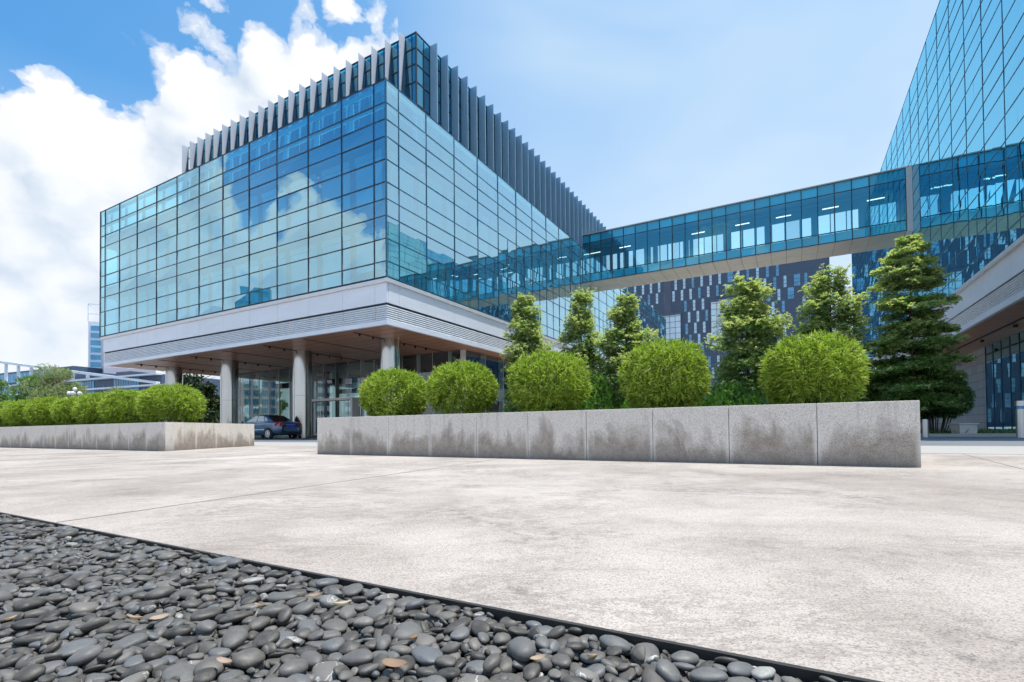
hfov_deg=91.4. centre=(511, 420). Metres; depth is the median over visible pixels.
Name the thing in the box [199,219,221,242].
window pane
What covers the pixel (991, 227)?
window pane
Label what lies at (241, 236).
window pane
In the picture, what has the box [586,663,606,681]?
pebble
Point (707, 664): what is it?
pebble
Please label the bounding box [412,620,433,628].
pebble
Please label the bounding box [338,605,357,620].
pebble
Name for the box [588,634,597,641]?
pebble
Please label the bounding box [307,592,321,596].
dry leaf
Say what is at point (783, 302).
window
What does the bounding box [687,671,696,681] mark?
pebble
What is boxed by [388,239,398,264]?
window pane
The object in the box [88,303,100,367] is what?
banded tower
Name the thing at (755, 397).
shrub
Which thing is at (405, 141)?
window pane
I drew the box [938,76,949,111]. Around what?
window pane
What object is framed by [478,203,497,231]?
window pane
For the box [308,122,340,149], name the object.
window pane
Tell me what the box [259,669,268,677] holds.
pebble
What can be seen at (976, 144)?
window pane
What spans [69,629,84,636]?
pebble
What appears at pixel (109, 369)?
pale apartment block
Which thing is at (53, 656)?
pebble
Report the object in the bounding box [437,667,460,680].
pebble
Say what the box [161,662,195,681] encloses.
pebble
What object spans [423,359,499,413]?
clipped bush
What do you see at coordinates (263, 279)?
window pane
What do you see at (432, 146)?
window pane
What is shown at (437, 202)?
window pane
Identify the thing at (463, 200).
window pane
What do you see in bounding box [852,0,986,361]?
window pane
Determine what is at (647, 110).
sky
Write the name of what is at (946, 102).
window pane
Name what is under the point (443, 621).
pebble
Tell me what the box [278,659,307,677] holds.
pebble
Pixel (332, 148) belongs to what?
window pane
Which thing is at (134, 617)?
dry leaf
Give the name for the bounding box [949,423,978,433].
concrete block
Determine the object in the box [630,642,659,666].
pebble
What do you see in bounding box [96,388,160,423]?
clipped bush
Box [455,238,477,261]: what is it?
window pane
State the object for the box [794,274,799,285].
window
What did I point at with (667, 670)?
pebble
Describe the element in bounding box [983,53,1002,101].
window pane
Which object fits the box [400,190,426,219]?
window pane
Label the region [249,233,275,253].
window pane
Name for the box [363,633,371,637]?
pebble
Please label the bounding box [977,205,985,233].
window pane
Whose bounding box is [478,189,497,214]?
window pane
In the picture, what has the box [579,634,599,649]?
pebble
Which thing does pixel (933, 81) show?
window pane
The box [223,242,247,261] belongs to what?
window pane
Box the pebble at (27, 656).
[15,653,33,665]
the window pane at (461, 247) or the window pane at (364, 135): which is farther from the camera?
the window pane at (461, 247)
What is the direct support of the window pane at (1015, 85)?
in the tall glass building at (957, 141)
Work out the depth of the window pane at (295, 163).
27.62 m
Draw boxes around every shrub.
[503,400,562,411]
[581,369,624,409]
[616,393,658,408]
[695,381,735,406]
[713,382,765,405]
[727,387,787,405]
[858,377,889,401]
[863,368,976,433]
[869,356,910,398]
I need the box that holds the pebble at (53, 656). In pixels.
[44,653,62,661]
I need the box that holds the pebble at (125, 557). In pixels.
[116,553,131,562]
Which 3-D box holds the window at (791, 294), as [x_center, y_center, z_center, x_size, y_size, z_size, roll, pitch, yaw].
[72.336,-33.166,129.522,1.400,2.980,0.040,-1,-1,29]
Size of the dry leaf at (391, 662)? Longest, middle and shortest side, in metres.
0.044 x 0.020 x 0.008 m
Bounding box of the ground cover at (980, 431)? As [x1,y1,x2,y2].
[920,428,1015,433]
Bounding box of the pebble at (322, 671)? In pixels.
[311,661,343,681]
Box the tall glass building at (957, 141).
[852,0,1023,432]
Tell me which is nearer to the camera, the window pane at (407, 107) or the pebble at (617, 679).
the pebble at (617, 679)
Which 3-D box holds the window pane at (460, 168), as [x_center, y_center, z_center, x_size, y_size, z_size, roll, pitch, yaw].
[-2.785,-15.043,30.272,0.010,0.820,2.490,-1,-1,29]
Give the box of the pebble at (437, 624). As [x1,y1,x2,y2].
[434,622,440,626]
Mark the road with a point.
(970, 441)
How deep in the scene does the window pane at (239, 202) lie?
30.14 m
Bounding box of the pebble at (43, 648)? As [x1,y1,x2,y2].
[39,645,46,651]
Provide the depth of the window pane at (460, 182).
30.19 m
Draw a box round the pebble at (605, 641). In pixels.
[599,635,630,653]
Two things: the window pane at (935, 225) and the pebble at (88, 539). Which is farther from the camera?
the window pane at (935, 225)
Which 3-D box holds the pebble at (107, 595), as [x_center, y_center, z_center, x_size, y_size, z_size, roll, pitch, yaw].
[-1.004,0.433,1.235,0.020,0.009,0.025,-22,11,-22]
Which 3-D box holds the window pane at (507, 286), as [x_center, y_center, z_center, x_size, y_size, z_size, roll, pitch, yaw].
[9.065,-11.504,51.361,0.020,9.650,62.200,-1,-1,29]
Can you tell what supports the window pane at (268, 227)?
in the glass office building at (411, 202)
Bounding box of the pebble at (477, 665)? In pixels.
[460,660,483,674]
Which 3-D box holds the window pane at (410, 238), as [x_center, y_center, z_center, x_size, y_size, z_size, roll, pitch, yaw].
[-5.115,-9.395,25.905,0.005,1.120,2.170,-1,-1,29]
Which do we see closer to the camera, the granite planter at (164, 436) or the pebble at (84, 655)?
the pebble at (84, 655)
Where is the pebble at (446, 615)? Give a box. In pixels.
[437,611,456,620]
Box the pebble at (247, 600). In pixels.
[241,597,256,604]
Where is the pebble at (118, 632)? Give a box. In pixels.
[113,630,123,635]
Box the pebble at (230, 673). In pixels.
[217,668,244,681]
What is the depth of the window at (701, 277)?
140.23 m
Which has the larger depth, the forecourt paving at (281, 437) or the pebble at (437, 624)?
the forecourt paving at (281, 437)
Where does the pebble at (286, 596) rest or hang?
on the pebbles at (34, 626)
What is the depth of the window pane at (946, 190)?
28.37 m
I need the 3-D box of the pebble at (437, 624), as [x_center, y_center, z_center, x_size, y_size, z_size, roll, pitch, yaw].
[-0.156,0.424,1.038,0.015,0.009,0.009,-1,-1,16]
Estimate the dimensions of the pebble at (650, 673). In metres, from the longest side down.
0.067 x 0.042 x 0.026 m
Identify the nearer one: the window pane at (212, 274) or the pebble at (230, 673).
the pebble at (230, 673)
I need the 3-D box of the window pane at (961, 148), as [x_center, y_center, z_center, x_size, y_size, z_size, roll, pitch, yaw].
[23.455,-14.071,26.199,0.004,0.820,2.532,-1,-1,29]
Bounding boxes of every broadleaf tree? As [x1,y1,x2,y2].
[0,379,11,401]
[2,374,58,400]
[18,363,89,400]
[102,382,124,392]
[162,371,219,422]
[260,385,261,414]
[260,389,288,416]
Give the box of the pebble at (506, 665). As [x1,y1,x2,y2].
[498,656,517,672]
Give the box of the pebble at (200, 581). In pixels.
[194,579,205,584]
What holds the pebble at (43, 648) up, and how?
on the pebbles at (34, 626)
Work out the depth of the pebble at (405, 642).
0.93 m
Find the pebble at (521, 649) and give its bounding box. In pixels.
[508,636,535,661]
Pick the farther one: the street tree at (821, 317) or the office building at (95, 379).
the office building at (95, 379)
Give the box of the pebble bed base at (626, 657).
[63,618,687,681]
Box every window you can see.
[634,286,761,399]
[672,291,674,301]
[684,301,686,311]
[689,289,691,299]
[700,276,702,286]
[716,285,718,295]
[718,273,720,283]
[727,272,732,282]
[746,269,748,279]
[766,266,768,276]
[776,265,778,275]
[782,301,784,311]
[788,287,793,298]
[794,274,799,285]
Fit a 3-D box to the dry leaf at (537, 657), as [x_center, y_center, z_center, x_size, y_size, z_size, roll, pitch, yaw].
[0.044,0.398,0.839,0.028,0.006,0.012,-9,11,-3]
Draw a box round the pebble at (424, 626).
[420,621,428,631]
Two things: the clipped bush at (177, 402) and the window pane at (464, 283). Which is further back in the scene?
the window pane at (464, 283)
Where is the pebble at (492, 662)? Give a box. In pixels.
[483,653,500,672]
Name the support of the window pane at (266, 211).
in the glass office building at (411, 202)
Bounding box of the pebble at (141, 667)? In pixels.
[120,663,152,679]
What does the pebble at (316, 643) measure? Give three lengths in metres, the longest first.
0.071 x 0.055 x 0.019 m
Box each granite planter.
[0,422,253,450]
[317,400,920,467]
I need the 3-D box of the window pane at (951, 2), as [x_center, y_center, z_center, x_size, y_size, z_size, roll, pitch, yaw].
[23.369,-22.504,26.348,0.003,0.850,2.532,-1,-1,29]
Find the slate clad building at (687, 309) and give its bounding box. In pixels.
[598,257,829,409]
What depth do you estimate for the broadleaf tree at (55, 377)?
54.53 m
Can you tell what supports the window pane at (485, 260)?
in the glass office building at (411, 202)
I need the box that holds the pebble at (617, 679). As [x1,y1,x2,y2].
[611,677,628,681]
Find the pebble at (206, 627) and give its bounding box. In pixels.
[195,620,216,634]
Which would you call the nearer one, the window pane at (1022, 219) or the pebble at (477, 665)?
the pebble at (477, 665)
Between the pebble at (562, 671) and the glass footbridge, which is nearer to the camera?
the pebble at (562, 671)
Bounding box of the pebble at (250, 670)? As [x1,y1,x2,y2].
[246,667,254,673]
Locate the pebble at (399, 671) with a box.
[393,668,403,677]
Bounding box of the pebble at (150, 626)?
[146,623,154,629]
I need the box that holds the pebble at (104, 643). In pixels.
[97,640,109,648]
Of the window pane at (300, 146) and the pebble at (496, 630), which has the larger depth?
the window pane at (300, 146)
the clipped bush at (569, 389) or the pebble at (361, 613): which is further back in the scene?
the clipped bush at (569, 389)
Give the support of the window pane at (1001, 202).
in the tall glass building at (957, 141)
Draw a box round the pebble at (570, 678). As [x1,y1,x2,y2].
[562,675,585,681]
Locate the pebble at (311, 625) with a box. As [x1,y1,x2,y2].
[296,619,319,632]
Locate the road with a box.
[254,437,1023,445]
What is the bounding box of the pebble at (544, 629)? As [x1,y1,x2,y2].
[524,625,552,639]
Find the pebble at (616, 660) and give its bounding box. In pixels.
[606,656,624,664]
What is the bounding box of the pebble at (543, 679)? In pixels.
[528,676,549,681]
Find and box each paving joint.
[12,451,312,468]
[56,458,502,522]
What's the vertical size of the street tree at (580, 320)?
8.065 m
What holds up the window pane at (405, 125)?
in the glass office building at (411, 202)
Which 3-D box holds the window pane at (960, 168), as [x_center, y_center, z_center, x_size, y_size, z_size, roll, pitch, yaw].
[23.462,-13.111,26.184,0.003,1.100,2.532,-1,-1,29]
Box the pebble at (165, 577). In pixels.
[157,576,168,580]
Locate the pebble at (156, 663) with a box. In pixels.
[147,658,169,674]
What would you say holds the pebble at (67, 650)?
on the pebbles at (34, 626)
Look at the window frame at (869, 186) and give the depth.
41.26 m
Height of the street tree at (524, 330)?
8.219 m
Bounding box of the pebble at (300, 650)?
[294,646,321,655]
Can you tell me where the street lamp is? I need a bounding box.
[66,387,81,397]
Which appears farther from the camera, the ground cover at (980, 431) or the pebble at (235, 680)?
the ground cover at (980, 431)
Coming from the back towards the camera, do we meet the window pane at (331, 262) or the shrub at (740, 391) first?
the window pane at (331, 262)
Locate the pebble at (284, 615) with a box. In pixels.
[278,608,292,623]
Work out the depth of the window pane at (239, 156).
30.18 m
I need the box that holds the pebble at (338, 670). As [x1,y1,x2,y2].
[333,664,349,676]
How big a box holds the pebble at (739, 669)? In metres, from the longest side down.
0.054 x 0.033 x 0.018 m
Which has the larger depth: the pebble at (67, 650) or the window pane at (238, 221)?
the window pane at (238, 221)
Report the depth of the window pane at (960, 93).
26.24 m
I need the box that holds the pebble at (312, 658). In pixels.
[299,650,322,670]
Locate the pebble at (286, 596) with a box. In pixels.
[267,591,297,602]
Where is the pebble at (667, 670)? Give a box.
[656,659,680,681]
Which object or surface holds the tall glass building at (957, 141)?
on the ground
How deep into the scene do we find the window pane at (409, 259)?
25.87 m
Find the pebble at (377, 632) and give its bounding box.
[373,623,392,640]
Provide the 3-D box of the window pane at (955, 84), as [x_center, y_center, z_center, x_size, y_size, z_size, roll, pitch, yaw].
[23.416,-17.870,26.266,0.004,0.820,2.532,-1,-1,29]
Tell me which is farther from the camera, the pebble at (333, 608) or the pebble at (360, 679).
the pebble at (333, 608)
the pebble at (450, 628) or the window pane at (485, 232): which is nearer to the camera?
the pebble at (450, 628)
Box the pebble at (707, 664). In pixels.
[699,661,732,681]
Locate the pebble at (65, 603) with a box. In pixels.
[58,600,71,606]
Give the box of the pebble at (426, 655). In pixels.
[411,646,442,664]
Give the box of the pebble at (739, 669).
[727,661,752,677]
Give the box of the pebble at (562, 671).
[560,669,569,673]
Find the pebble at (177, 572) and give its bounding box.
[170,570,181,576]
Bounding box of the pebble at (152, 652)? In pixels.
[142,644,166,661]
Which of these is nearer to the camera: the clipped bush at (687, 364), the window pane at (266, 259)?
the clipped bush at (687, 364)
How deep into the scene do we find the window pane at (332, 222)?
26.27 m
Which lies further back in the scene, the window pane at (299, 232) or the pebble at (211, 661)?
the window pane at (299, 232)
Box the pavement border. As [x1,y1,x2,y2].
[254,442,1023,453]
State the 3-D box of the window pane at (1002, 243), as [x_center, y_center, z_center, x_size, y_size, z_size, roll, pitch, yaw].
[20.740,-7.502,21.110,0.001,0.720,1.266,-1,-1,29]
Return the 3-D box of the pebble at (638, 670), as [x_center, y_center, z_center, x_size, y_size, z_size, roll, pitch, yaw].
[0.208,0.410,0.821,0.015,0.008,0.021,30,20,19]
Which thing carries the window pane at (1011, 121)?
in the tall glass building at (957, 141)
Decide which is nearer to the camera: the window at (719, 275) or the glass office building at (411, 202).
the glass office building at (411, 202)
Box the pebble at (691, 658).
[670,650,698,664]
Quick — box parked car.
[240,415,300,438]
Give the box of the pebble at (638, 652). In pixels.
[632,644,645,661]
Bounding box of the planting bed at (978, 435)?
[920,433,1015,436]
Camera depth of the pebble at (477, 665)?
0.85 m
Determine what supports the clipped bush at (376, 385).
in the granite planter at (878, 434)
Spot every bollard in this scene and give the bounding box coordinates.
[921,419,928,436]
[1015,401,1023,437]
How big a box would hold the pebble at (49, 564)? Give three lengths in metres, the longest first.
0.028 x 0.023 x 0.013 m
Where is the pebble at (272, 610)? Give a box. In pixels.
[257,604,289,617]
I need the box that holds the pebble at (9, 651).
[4,648,14,655]
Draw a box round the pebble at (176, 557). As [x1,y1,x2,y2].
[170,555,180,559]
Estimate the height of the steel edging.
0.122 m
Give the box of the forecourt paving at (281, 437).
[254,435,316,437]
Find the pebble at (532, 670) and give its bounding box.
[523,662,540,681]
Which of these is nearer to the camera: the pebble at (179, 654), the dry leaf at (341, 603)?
the pebble at (179, 654)
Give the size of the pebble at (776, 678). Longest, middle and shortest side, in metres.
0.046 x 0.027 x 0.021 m
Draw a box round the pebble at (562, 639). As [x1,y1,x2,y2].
[555,634,573,645]
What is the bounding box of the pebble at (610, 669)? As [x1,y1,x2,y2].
[605,665,617,675]
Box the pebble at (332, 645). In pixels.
[320,637,344,653]
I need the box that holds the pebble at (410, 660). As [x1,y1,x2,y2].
[393,655,415,674]
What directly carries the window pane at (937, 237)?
in the tall glass building at (957, 141)
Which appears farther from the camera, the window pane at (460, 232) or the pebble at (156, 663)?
the window pane at (460, 232)
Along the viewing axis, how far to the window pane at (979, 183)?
23.88 m
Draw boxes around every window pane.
[177,270,197,291]
[177,288,197,308]
[199,156,221,182]
[199,201,221,225]
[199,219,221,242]
[199,263,221,285]
[199,281,221,302]
[223,144,247,171]
[223,191,247,216]
[223,210,247,234]
[223,228,247,248]
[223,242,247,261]
[223,256,247,279]
[223,275,247,297]
[223,293,247,309]
[249,131,275,160]
[249,151,275,174]
[249,165,275,188]
[249,180,275,207]
[249,199,275,225]
[249,219,275,239]
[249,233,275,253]
[249,248,275,272]
[249,267,275,291]
[249,287,276,303]
[277,116,306,147]
[277,137,306,162]
[277,152,306,177]
[277,167,306,196]
[277,188,306,216]
[277,208,307,231]
[277,223,307,245]
[277,238,307,265]
[277,259,307,284]
[277,279,307,298]
[308,100,340,134]
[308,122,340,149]
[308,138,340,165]
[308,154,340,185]
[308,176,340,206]
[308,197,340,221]
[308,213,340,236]
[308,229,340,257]
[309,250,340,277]
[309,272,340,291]
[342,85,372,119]
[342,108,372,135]
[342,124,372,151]
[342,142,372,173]
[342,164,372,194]
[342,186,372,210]
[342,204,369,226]
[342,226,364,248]
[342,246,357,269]
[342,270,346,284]
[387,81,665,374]
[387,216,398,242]
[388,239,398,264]
[399,91,425,132]
[399,113,425,147]
[399,129,425,162]
[399,146,425,183]
[399,168,425,203]
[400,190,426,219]
[400,207,426,234]
[400,223,426,255]
[400,245,426,275]
[400,267,426,289]
[427,115,453,154]
[427,136,453,168]
[427,151,453,183]
[427,166,453,202]
[427,186,453,220]
[427,207,454,235]
[427,222,453,249]
[427,237,454,268]
[428,258,454,287]
[428,278,454,300]
[454,138,476,173]
[455,158,476,186]
[455,172,476,199]
[455,186,477,218]
[455,205,477,235]
[455,224,477,248]
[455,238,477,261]
[455,252,477,279]
[455,271,477,296]
[456,290,477,308]
[478,159,496,189]
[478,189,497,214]
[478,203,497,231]
[478,220,497,247]
[478,238,497,260]
[479,251,497,272]
[479,264,498,289]
[479,282,498,305]
[479,299,498,316]
[498,176,515,204]
[498,217,515,243]
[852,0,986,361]
[920,150,927,179]
[921,209,929,234]
[926,17,935,60]
[927,65,936,103]
[927,84,936,118]
[929,130,938,161]
[929,146,938,179]
[930,192,939,222]
[930,211,940,238]
[931,228,940,251]
[937,37,948,79]
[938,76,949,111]
[938,90,949,123]
[939,105,950,142]
[940,144,950,174]
[940,158,951,188]
[940,173,951,206]
[941,212,952,238]
[948,0,954,17]
[948,0,961,30]
[949,3,962,51]
[949,23,962,69]
[950,45,963,85]
[950,60,963,99]
[951,77,964,119]
[951,97,964,138]
[952,119,965,154]
[952,134,965,169]
[952,151,966,189]
[953,172,966,208]
[953,193,967,222]
[961,225,967,249]
[962,245,968,270]
[963,0,970,18]
[964,7,979,55]
[964,26,980,70]
[965,42,980,93]
[966,89,981,130]
[966,107,982,145]
[967,124,983,168]
[967,160,975,188]
[968,171,984,205]
[968,215,976,242]
[969,237,976,262]
[973,66,981,99]
[975,147,983,178]
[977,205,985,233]
[977,227,985,255]
[981,0,990,19]
[981,0,999,38]
[981,1,1001,60]
[982,27,1001,83]
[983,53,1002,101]
[983,72,1002,118]
[984,92,1003,143]
[984,118,1004,166]
[985,143,1004,183]
[985,175,994,201]
[986,194,995,224]
[986,217,995,247]
[987,242,996,263]
[995,162,1005,189]
[996,181,1006,214]
[996,206,1006,238]
[997,232,1007,255]
[1002,0,1013,22]
[1002,4,1014,47]
[1003,14,1023,66]
[1004,37,1023,87]
[1004,59,1023,113]
[1005,99,1017,138]
[1006,117,1023,157]
[1006,146,1018,176]
[1007,167,1018,203]
[1007,194,1019,228]
[1008,220,1019,245]
[1014,0,1023,26]
[1017,89,1023,121]
[1018,138,1023,163]
[1019,160,1023,189]
[1020,188,1023,217]
[1020,216,1023,235]
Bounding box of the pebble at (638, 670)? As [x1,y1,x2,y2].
[634,666,642,675]
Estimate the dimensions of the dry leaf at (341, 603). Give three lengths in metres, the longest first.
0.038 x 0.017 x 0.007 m
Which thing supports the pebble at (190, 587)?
on the pebbles at (34, 626)
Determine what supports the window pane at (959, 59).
in the tall glass building at (957, 141)
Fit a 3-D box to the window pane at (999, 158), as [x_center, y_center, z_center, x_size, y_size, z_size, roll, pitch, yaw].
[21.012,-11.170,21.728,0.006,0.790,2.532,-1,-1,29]
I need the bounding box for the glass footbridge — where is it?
[582,165,913,291]
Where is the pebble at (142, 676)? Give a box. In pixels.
[120,671,149,681]
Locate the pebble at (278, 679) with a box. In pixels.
[262,677,295,681]
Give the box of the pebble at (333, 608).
[328,603,350,614]
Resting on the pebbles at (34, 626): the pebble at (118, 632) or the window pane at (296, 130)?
the pebble at (118, 632)
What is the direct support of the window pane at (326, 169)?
in the glass office building at (411, 202)
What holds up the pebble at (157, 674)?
on the pebbles at (34, 626)
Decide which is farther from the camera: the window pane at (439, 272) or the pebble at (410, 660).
the window pane at (439, 272)
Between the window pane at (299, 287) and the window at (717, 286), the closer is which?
the window pane at (299, 287)
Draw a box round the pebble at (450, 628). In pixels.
[443,617,471,634]
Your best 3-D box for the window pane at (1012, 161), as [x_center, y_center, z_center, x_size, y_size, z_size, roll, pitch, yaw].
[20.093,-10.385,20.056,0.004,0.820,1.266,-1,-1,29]
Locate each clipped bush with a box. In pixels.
[0,398,53,426]
[0,399,24,426]
[22,395,69,425]
[48,395,101,424]
[71,390,130,424]
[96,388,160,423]
[134,382,208,422]
[355,366,428,415]
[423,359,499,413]
[506,345,593,411]
[616,336,713,408]
[756,328,872,404]
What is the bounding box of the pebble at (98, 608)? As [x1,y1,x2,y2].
[95,605,103,611]
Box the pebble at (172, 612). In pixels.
[166,609,175,616]
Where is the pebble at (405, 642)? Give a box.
[391,640,411,645]
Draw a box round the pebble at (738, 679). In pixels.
[727,677,754,681]
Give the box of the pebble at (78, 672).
[53,668,82,681]
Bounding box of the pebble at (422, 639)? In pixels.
[411,633,435,646]
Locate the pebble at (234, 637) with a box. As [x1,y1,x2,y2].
[221,625,248,650]
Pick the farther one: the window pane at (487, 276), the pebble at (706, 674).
the window pane at (487, 276)
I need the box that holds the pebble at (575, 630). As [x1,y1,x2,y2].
[568,627,581,634]
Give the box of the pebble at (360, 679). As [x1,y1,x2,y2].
[346,676,370,681]
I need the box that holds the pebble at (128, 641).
[111,633,147,648]
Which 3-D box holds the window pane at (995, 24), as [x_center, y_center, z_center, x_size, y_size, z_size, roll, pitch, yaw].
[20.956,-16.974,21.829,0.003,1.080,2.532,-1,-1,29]
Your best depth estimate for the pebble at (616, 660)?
0.87 m
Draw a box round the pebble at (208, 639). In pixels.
[201,637,213,641]
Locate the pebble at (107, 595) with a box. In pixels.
[101,593,110,597]
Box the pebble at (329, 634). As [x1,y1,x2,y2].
[318,630,340,639]
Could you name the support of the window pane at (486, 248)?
in the glass office building at (411, 202)
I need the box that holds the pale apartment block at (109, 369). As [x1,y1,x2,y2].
[101,340,155,373]
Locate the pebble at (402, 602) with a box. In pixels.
[394,596,418,608]
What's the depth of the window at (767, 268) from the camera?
132.19 m
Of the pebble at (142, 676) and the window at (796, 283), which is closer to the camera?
the pebble at (142, 676)
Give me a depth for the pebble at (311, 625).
1.01 m
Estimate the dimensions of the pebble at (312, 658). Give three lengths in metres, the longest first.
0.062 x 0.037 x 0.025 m
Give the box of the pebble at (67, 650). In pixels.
[54,638,97,658]
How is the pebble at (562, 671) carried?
on the pebble
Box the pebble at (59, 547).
[55,546,67,549]
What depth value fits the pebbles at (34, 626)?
1.06 m
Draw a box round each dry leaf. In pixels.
[126,614,142,618]
[149,613,169,619]
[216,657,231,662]
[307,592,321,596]
[333,601,349,604]
[381,658,407,666]
[530,654,545,659]
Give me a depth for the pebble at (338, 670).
0.82 m
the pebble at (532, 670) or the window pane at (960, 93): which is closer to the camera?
the pebble at (532, 670)
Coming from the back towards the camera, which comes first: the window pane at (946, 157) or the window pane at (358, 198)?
the window pane at (946, 157)
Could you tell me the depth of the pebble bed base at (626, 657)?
0.93 m
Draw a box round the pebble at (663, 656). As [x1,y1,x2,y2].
[660,653,668,659]
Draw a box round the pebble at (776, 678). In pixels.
[767,673,780,681]
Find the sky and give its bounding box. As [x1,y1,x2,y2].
[0,0,939,418]
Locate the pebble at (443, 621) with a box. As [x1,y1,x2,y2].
[439,617,447,624]
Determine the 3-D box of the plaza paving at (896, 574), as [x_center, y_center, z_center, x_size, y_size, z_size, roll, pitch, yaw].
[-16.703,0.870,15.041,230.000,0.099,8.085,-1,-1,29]
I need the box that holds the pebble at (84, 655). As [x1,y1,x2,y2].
[66,645,102,666]
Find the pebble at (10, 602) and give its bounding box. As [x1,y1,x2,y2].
[4,600,14,606]
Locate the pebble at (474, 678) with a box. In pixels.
[457,675,488,681]
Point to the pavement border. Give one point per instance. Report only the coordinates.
(977, 449)
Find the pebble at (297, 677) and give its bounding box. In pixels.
[287,673,311,681]
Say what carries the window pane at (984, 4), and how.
in the tall glass building at (957, 141)
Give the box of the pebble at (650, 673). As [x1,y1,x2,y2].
[641,665,666,681]
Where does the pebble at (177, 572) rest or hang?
on the pebbles at (34, 626)
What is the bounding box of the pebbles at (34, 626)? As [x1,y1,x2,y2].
[0,514,846,681]
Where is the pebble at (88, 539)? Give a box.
[83,537,92,542]
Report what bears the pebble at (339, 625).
on the pebbles at (34, 626)
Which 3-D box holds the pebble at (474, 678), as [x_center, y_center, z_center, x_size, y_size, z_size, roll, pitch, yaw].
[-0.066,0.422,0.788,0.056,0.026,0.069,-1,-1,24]
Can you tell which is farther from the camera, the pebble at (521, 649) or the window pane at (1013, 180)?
the window pane at (1013, 180)
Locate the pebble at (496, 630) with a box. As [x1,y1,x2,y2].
[493,627,507,633]
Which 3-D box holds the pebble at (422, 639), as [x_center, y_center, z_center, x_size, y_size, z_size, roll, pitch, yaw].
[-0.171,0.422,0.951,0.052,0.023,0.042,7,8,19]
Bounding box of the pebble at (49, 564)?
[44,561,55,566]
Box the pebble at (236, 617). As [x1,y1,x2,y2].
[219,610,253,623]
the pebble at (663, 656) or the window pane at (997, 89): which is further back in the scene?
the window pane at (997, 89)
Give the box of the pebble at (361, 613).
[356,607,371,616]
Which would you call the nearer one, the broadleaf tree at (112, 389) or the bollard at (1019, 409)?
the bollard at (1019, 409)
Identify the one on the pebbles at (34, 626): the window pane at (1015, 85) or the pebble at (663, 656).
the pebble at (663, 656)
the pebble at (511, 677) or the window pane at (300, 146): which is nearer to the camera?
the pebble at (511, 677)
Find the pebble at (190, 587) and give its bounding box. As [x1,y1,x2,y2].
[183,585,197,590]
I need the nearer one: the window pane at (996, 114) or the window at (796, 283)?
the window pane at (996, 114)
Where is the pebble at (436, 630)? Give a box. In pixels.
[428,627,443,632]
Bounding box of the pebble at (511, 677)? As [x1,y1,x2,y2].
[489,673,526,681]
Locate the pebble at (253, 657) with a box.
[231,647,264,668]
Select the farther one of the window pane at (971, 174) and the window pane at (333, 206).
the window pane at (333, 206)
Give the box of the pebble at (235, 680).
[220,678,246,681]
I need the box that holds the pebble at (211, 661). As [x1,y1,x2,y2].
[193,655,225,676]
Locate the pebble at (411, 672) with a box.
[408,670,417,675]
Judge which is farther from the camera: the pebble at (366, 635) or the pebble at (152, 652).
the pebble at (366, 635)
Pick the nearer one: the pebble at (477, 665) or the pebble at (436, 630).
the pebble at (477, 665)
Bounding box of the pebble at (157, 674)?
[154,670,161,677]
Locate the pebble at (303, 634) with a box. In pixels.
[297,630,310,638]
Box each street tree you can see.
[500,292,554,408]
[553,287,610,409]
[591,290,658,408]
[699,273,794,403]
[791,263,873,402]
[861,232,976,414]
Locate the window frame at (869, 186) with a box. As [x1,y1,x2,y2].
[582,168,906,281]
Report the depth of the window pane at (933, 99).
30.72 m
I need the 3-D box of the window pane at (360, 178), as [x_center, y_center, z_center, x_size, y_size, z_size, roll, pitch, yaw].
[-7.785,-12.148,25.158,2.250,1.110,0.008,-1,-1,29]
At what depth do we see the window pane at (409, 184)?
25.91 m
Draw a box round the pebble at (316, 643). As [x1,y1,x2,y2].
[304,640,325,647]
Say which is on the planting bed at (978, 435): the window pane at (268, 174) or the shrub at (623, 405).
the shrub at (623, 405)
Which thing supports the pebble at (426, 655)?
on the pebble
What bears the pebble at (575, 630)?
on the pebble bed base at (626, 657)
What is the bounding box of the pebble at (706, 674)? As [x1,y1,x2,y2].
[689,667,727,681]
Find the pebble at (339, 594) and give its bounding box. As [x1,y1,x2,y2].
[331,592,343,597]
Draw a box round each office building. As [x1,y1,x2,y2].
[0,361,219,423]
[99,31,666,437]
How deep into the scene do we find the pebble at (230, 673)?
0.82 m
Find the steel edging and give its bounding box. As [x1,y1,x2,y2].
[0,512,881,681]
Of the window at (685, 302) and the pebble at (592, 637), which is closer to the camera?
the pebble at (592, 637)
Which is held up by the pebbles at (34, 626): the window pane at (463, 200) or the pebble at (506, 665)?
the pebble at (506, 665)
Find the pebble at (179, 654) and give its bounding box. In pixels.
[176,649,183,658]
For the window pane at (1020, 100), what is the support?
in the tall glass building at (957, 141)
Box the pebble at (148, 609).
[141,605,155,612]
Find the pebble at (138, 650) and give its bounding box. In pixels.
[129,646,143,654]
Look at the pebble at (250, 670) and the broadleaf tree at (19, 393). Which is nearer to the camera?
the pebble at (250, 670)
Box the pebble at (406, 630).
[392,621,422,640]
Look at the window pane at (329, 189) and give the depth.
26.32 m
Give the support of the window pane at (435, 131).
in the glass office building at (411, 202)
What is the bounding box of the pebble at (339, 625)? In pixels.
[322,618,347,632]
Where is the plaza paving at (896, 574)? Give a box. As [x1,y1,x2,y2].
[0,446,1023,681]
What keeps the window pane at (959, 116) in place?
in the tall glass building at (957, 141)
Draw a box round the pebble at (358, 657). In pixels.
[339,648,373,666]
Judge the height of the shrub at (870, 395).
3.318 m
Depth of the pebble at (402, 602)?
1.15 m
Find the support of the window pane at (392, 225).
in the glass office building at (411, 202)

